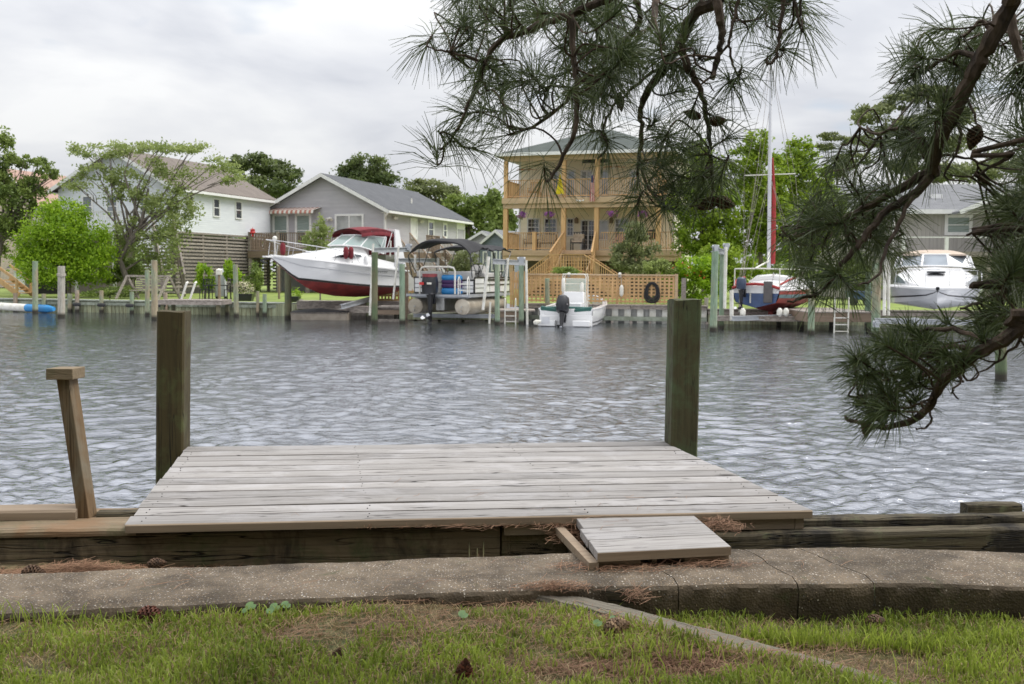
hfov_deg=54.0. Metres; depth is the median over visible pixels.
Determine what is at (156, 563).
pine cone
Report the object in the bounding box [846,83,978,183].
umbrella pine
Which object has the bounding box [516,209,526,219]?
hanging basket
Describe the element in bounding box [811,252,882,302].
hedge
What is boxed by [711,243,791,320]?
boat lift
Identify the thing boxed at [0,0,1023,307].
sky
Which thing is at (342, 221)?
window
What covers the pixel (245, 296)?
planter
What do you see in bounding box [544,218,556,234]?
window
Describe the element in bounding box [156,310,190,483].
square post
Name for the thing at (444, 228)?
window
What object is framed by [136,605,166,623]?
pine cone
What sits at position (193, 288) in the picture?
slanted pipe
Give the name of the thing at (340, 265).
motor cruiser
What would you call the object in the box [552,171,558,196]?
window
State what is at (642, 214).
hanging basket
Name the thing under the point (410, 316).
dock
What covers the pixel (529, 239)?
porch chair
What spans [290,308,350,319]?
dock
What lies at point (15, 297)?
bulkhead post
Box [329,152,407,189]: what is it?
pine tree
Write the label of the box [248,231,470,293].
house deck
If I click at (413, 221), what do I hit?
door
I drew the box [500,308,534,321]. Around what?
dock
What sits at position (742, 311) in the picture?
lift roller
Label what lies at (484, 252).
window
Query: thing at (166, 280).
garden swing
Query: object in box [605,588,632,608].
wood block
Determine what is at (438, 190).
pine tree
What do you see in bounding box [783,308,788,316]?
lift roller
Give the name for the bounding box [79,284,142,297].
shrub
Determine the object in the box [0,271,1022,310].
lawn
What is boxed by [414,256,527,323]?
boat lift
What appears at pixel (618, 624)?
pine cone
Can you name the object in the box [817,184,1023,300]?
taupe house
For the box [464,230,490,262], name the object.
garage
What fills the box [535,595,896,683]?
landscape timber
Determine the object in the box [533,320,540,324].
mooring buoy
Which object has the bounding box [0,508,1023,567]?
bulkhead
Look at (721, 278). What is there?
piling
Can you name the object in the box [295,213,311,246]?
door
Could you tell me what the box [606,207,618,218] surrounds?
hanging basket
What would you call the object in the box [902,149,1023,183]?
umbrella pine
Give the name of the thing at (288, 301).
piling
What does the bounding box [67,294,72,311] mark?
bulkhead post
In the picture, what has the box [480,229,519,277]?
blue house
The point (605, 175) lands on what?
window
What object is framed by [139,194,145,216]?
window
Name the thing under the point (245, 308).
bulkhead
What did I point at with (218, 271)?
lamp post
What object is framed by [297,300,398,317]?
dock
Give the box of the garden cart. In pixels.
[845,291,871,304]
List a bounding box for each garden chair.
[199,279,212,298]
[224,279,232,298]
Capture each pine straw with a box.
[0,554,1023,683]
[0,558,271,573]
[11,478,1010,597]
[122,513,588,550]
[496,511,767,604]
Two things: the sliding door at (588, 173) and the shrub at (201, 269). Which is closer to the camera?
the shrub at (201, 269)
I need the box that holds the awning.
[269,207,320,213]
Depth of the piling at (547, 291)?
39.11 m
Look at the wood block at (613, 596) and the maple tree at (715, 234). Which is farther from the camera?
the maple tree at (715, 234)
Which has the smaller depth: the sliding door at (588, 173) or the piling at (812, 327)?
the piling at (812, 327)
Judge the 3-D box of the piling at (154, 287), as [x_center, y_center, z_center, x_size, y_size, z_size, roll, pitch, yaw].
[-13.605,-1.673,38.276,0.244,2.881,0.297,0,4,0]
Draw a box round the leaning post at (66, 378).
[46,367,96,517]
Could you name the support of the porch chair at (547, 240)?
on the porch house at (594, 257)
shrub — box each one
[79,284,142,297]
[95,244,145,290]
[193,262,215,298]
[222,257,244,298]
[243,260,264,296]
[298,212,334,299]
[447,250,484,270]
[550,266,581,275]
[605,221,664,302]
[642,258,679,303]
[661,252,732,302]
[695,239,765,294]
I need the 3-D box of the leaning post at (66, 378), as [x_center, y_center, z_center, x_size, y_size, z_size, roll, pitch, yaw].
[-1.940,0.447,4.434,0.169,0.672,0.105,0,4,0]
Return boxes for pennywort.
[241,601,614,625]
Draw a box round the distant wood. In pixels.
[135,237,814,279]
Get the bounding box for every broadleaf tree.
[0,125,62,266]
[440,186,487,238]
[477,181,518,231]
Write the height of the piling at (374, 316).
3.212 m
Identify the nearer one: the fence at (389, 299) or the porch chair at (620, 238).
the fence at (389, 299)
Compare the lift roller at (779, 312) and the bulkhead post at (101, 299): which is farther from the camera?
the bulkhead post at (101, 299)
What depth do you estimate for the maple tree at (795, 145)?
51.10 m
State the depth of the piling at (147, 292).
41.74 m
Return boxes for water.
[0,311,1023,514]
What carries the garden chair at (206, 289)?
on the lawn at (272, 294)
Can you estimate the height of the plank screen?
1.470 m
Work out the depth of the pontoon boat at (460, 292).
37.45 m
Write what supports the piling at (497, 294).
in the water
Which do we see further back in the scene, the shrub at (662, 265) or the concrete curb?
the shrub at (662, 265)
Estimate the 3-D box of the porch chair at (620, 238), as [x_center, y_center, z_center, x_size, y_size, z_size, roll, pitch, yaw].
[5.875,-5.513,55.100,0.660,1.020,0.685,2,4,18]
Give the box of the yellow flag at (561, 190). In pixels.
[556,173,563,193]
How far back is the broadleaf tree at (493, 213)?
82.73 m
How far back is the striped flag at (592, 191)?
53.63 m
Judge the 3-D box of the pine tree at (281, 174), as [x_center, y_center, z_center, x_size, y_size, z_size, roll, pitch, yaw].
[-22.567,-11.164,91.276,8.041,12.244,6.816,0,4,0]
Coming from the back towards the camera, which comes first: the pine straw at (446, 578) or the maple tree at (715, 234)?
the maple tree at (715, 234)
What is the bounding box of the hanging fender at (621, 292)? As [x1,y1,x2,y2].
[619,276,623,296]
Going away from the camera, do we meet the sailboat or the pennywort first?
the pennywort
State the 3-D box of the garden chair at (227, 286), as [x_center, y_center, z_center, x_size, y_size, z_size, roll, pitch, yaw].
[-12.748,-2.391,45.590,0.480,0.921,0.560,0,4,0]
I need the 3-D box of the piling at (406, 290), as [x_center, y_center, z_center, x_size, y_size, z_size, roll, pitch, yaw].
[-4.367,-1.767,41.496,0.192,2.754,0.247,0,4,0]
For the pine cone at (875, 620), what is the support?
on the ground at (449, 616)
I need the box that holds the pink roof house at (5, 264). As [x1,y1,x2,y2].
[0,169,66,286]
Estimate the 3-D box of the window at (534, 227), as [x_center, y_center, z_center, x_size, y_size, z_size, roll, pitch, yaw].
[1.227,-6.594,57.783,0.767,1.039,0.090,2,4,18]
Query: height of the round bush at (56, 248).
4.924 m
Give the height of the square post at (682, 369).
2.551 m
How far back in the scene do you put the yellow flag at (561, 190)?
54.16 m
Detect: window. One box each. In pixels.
[82,195,92,216]
[106,195,117,217]
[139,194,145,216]
[213,198,219,216]
[235,201,241,219]
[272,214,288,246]
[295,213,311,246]
[333,254,361,257]
[335,214,363,237]
[427,220,433,238]
[442,222,446,237]
[483,251,487,265]
[491,251,496,270]
[499,251,503,270]
[527,218,539,235]
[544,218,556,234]
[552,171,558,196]
[566,218,573,235]
[567,170,575,196]
[599,220,608,240]
[600,170,608,194]
[614,218,627,235]
[629,170,636,193]
[944,214,972,234]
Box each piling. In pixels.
[32,261,37,312]
[57,266,65,317]
[145,270,149,315]
[151,260,157,319]
[233,264,238,316]
[285,271,291,318]
[371,252,377,323]
[399,264,404,323]
[405,266,408,317]
[495,264,499,324]
[519,266,523,323]
[545,278,549,305]
[704,298,708,321]
[710,251,718,330]
[719,255,723,314]
[808,288,814,334]
[864,272,870,326]
[871,263,880,336]
[960,501,1022,512]
[995,321,1006,380]
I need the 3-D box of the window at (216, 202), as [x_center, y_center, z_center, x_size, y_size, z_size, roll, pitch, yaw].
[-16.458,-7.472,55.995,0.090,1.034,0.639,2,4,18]
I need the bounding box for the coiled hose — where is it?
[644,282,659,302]
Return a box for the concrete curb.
[0,547,1023,623]
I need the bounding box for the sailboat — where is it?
[732,68,816,314]
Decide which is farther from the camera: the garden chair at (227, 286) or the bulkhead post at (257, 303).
the garden chair at (227, 286)
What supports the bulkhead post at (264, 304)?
attached to the bulkhead at (245, 308)
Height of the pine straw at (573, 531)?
0.131 m
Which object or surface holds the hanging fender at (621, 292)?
hanging from the lattice fence at (655, 276)
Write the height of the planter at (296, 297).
0.792 m
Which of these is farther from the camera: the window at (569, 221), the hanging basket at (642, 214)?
the window at (569, 221)
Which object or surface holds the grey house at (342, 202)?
on the lawn at (272, 294)
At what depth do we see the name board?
54.19 m
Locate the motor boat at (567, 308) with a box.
[538,274,606,326]
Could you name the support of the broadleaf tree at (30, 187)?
on the lawn at (272, 294)
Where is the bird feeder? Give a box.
[250,227,255,235]
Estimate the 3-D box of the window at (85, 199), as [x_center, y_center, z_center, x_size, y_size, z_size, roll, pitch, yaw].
[-22.919,-7.314,54.314,0.698,1.200,0.090,2,4,18]
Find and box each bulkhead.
[0,298,298,315]
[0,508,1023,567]
[332,309,503,315]
[524,303,707,323]
[708,308,1008,325]
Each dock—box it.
[125,441,812,534]
[158,299,231,316]
[290,308,350,319]
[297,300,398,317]
[335,305,378,319]
[378,305,398,321]
[407,311,494,320]
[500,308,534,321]
[717,315,804,329]
[776,307,870,332]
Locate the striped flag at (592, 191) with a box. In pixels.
[590,174,594,200]
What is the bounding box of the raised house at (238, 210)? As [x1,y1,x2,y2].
[32,147,279,296]
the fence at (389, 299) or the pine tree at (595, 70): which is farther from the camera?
the fence at (389, 299)
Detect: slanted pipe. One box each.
[181,281,188,299]
[189,281,196,299]
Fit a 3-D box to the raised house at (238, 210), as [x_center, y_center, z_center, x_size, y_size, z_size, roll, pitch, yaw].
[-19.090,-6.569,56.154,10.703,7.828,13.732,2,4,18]
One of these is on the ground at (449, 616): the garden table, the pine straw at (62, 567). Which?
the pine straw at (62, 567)
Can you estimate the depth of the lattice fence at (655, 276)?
39.11 m
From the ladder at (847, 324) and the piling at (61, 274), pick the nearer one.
the ladder at (847, 324)
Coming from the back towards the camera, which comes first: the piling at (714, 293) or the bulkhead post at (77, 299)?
the bulkhead post at (77, 299)
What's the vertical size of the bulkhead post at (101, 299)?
1.585 m
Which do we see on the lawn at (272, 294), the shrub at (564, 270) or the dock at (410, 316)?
the shrub at (564, 270)
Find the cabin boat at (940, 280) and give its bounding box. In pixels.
[886,250,982,308]
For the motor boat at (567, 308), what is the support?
on the water
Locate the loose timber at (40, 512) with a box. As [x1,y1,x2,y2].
[0,504,77,520]
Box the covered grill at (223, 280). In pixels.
[215,269,226,298]
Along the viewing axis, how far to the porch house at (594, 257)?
55.42 m
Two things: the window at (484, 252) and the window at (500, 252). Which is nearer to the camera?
the window at (500, 252)
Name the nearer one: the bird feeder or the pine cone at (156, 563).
the pine cone at (156, 563)
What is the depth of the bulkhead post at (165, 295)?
43.60 m
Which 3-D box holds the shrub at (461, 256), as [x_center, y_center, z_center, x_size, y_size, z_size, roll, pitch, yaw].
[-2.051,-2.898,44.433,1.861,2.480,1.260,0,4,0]
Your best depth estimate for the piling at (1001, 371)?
18.27 m
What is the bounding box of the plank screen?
[510,271,524,306]
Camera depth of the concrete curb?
3.77 m
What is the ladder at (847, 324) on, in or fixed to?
hanging from the dock at (863, 315)
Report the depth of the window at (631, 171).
55.86 m
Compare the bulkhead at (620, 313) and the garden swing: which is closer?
the bulkhead at (620, 313)
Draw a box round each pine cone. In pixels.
[21,564,45,573]
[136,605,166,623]
[147,558,166,567]
[330,647,341,662]
[454,658,473,683]
[603,617,630,638]
[865,614,884,627]
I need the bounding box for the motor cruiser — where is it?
[260,227,411,296]
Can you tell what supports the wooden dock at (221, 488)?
on the bulkhead at (95, 538)
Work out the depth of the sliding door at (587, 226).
56.84 m
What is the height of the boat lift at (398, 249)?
2.886 m
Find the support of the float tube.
on the water
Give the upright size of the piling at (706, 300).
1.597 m
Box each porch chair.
[523,233,536,249]
[527,182,540,197]
[537,233,556,249]
[570,232,585,249]
[613,233,623,243]
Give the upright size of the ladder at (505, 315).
1.173 m
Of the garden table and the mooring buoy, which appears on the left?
the garden table
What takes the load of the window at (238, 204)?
in the raised house at (238, 210)
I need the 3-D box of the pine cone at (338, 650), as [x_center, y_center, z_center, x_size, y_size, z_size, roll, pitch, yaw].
[-0.543,0.976,3.120,0.043,0.055,0.044,0,4,0]
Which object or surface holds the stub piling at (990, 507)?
in the water
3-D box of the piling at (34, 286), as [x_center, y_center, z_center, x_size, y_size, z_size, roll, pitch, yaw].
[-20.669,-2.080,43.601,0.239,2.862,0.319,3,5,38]
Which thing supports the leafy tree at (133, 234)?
on the lawn at (272, 294)
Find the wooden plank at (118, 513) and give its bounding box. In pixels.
[96,509,137,516]
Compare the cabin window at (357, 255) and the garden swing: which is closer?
the cabin window at (357, 255)
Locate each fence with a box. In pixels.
[378,289,413,300]
[524,274,685,304]
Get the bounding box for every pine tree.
[224,150,304,283]
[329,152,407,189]
[387,0,1023,450]
[399,177,462,205]
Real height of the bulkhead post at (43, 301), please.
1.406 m
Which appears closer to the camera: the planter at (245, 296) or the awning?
the planter at (245, 296)
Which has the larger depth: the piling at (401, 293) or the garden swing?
the garden swing
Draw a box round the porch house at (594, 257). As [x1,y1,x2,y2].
[494,130,690,296]
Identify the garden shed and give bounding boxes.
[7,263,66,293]
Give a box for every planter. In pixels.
[232,279,256,300]
[291,287,303,302]
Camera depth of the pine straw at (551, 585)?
3.90 m
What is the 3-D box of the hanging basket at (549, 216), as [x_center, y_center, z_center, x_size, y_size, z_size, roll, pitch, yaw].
[2.026,-7.036,54.931,0.620,0.708,0.643,-2,5,-29]
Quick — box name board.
[582,159,594,162]
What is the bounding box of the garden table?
[202,285,232,298]
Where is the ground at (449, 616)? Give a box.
[0,560,1023,683]
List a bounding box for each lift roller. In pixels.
[740,308,745,315]
[777,308,782,316]
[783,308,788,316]
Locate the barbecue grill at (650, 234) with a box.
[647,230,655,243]
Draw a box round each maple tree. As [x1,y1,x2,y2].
[658,138,753,297]
[718,128,804,267]
[774,133,847,277]
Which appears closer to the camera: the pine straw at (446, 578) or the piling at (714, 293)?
the pine straw at (446, 578)
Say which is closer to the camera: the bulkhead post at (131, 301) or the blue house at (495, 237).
the bulkhead post at (131, 301)
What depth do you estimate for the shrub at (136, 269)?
48.77 m
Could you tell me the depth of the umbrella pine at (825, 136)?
82.76 m
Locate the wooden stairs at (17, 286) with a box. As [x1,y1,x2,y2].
[0,264,31,296]
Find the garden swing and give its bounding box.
[115,275,180,299]
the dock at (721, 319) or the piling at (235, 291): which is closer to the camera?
the dock at (721, 319)
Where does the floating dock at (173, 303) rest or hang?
on the water
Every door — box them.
[410,218,417,239]
[580,170,592,196]
[580,220,593,249]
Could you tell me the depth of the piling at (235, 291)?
41.32 m
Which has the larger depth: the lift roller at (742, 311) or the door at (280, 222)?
the door at (280, 222)
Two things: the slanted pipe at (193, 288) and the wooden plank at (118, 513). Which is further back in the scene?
the slanted pipe at (193, 288)
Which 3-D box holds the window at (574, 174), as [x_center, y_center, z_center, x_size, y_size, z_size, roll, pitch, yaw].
[3.353,-8.988,56.946,0.498,1.483,0.090,2,4,18]
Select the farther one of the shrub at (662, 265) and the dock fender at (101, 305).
the dock fender at (101, 305)
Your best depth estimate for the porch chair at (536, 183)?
56.18 m
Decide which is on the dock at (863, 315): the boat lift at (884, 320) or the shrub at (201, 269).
the boat lift at (884, 320)
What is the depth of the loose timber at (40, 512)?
4.40 m
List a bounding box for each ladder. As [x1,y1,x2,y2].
[504,298,515,323]
[833,297,849,332]
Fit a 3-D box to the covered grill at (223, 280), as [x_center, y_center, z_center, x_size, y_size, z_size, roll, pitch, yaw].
[-13.432,-2.687,46.431,0.536,1.384,0.396,0,4,0]
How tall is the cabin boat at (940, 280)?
2.076 m
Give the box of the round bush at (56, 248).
[1,193,122,293]
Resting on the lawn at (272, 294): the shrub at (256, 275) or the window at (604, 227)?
the shrub at (256, 275)
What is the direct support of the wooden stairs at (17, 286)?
on the lawn at (272, 294)
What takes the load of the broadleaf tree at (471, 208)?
on the lawn at (272, 294)
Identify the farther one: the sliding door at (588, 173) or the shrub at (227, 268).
the sliding door at (588, 173)
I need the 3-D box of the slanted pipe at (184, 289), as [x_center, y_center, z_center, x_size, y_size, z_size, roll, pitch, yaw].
[-13.450,-2.117,41.300,0.315,0.756,0.172,0,4,0]
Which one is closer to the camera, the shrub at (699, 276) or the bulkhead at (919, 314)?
the bulkhead at (919, 314)
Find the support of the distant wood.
on the lawn at (272, 294)
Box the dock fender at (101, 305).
[97,303,105,306]
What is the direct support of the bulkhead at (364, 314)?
in the water
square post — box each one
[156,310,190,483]
[664,298,701,456]
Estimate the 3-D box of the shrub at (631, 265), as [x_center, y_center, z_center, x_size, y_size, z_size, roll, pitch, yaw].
[5.391,-3.401,43.375,2.324,3.732,2.129,-2,5,-31]
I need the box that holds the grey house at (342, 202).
[270,173,473,291]
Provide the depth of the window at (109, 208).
53.87 m
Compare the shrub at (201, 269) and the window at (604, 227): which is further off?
the window at (604, 227)
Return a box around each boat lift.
[340,241,439,314]
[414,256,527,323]
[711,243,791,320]
[872,213,971,326]
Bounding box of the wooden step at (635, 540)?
[555,516,730,570]
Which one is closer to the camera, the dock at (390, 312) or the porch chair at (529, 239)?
the dock at (390, 312)
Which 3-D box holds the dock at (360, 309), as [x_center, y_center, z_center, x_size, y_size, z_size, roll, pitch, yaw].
[-6.243,-0.924,40.876,1.450,1.131,2.520,0,4,0]
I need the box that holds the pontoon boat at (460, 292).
[406,238,510,323]
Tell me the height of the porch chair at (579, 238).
1.020 m
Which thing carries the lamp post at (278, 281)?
on the lawn at (272, 294)
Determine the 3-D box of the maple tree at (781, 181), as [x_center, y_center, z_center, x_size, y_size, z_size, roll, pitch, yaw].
[12.588,-6.401,50.732,4.336,8.809,3.160,0,4,0]
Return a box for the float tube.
[0,302,55,312]
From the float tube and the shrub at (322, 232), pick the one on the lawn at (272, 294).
the shrub at (322, 232)
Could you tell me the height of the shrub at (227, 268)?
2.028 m
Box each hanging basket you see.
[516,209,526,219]
[544,210,555,218]
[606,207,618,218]
[637,207,648,218]
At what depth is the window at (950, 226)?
51.60 m
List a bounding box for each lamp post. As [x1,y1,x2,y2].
[216,268,221,298]
[277,264,279,298]
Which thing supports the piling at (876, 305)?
in the water
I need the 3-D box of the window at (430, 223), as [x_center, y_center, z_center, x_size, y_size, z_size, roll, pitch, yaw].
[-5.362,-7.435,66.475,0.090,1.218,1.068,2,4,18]
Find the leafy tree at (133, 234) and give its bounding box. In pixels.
[57,137,249,294]
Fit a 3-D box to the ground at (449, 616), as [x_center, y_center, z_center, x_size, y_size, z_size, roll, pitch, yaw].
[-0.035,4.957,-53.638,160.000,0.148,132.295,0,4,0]
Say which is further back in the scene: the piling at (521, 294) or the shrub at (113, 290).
the shrub at (113, 290)
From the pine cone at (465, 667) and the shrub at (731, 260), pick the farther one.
the shrub at (731, 260)
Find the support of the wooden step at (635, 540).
on the concrete curb
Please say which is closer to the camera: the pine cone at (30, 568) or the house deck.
the pine cone at (30, 568)
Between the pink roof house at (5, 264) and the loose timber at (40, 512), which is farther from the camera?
the pink roof house at (5, 264)
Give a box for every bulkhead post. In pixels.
[13,293,17,302]
[41,294,45,304]
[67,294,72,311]
[75,290,78,311]
[99,291,103,312]
[130,292,133,312]
[163,293,167,309]
[256,291,258,315]
[263,294,266,315]
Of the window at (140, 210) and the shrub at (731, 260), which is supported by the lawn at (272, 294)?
the shrub at (731, 260)
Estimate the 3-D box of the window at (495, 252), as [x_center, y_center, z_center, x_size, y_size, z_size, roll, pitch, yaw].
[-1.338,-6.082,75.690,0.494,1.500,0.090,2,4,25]
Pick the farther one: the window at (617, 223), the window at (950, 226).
the window at (617, 223)
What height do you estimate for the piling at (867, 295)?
2.603 m
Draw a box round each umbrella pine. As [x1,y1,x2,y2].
[814,131,877,184]
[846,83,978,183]
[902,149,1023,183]
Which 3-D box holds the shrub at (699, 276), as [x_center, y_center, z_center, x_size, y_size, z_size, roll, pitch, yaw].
[7.706,-2.568,41.840,2.768,2.320,2.274,-1,4,-23]

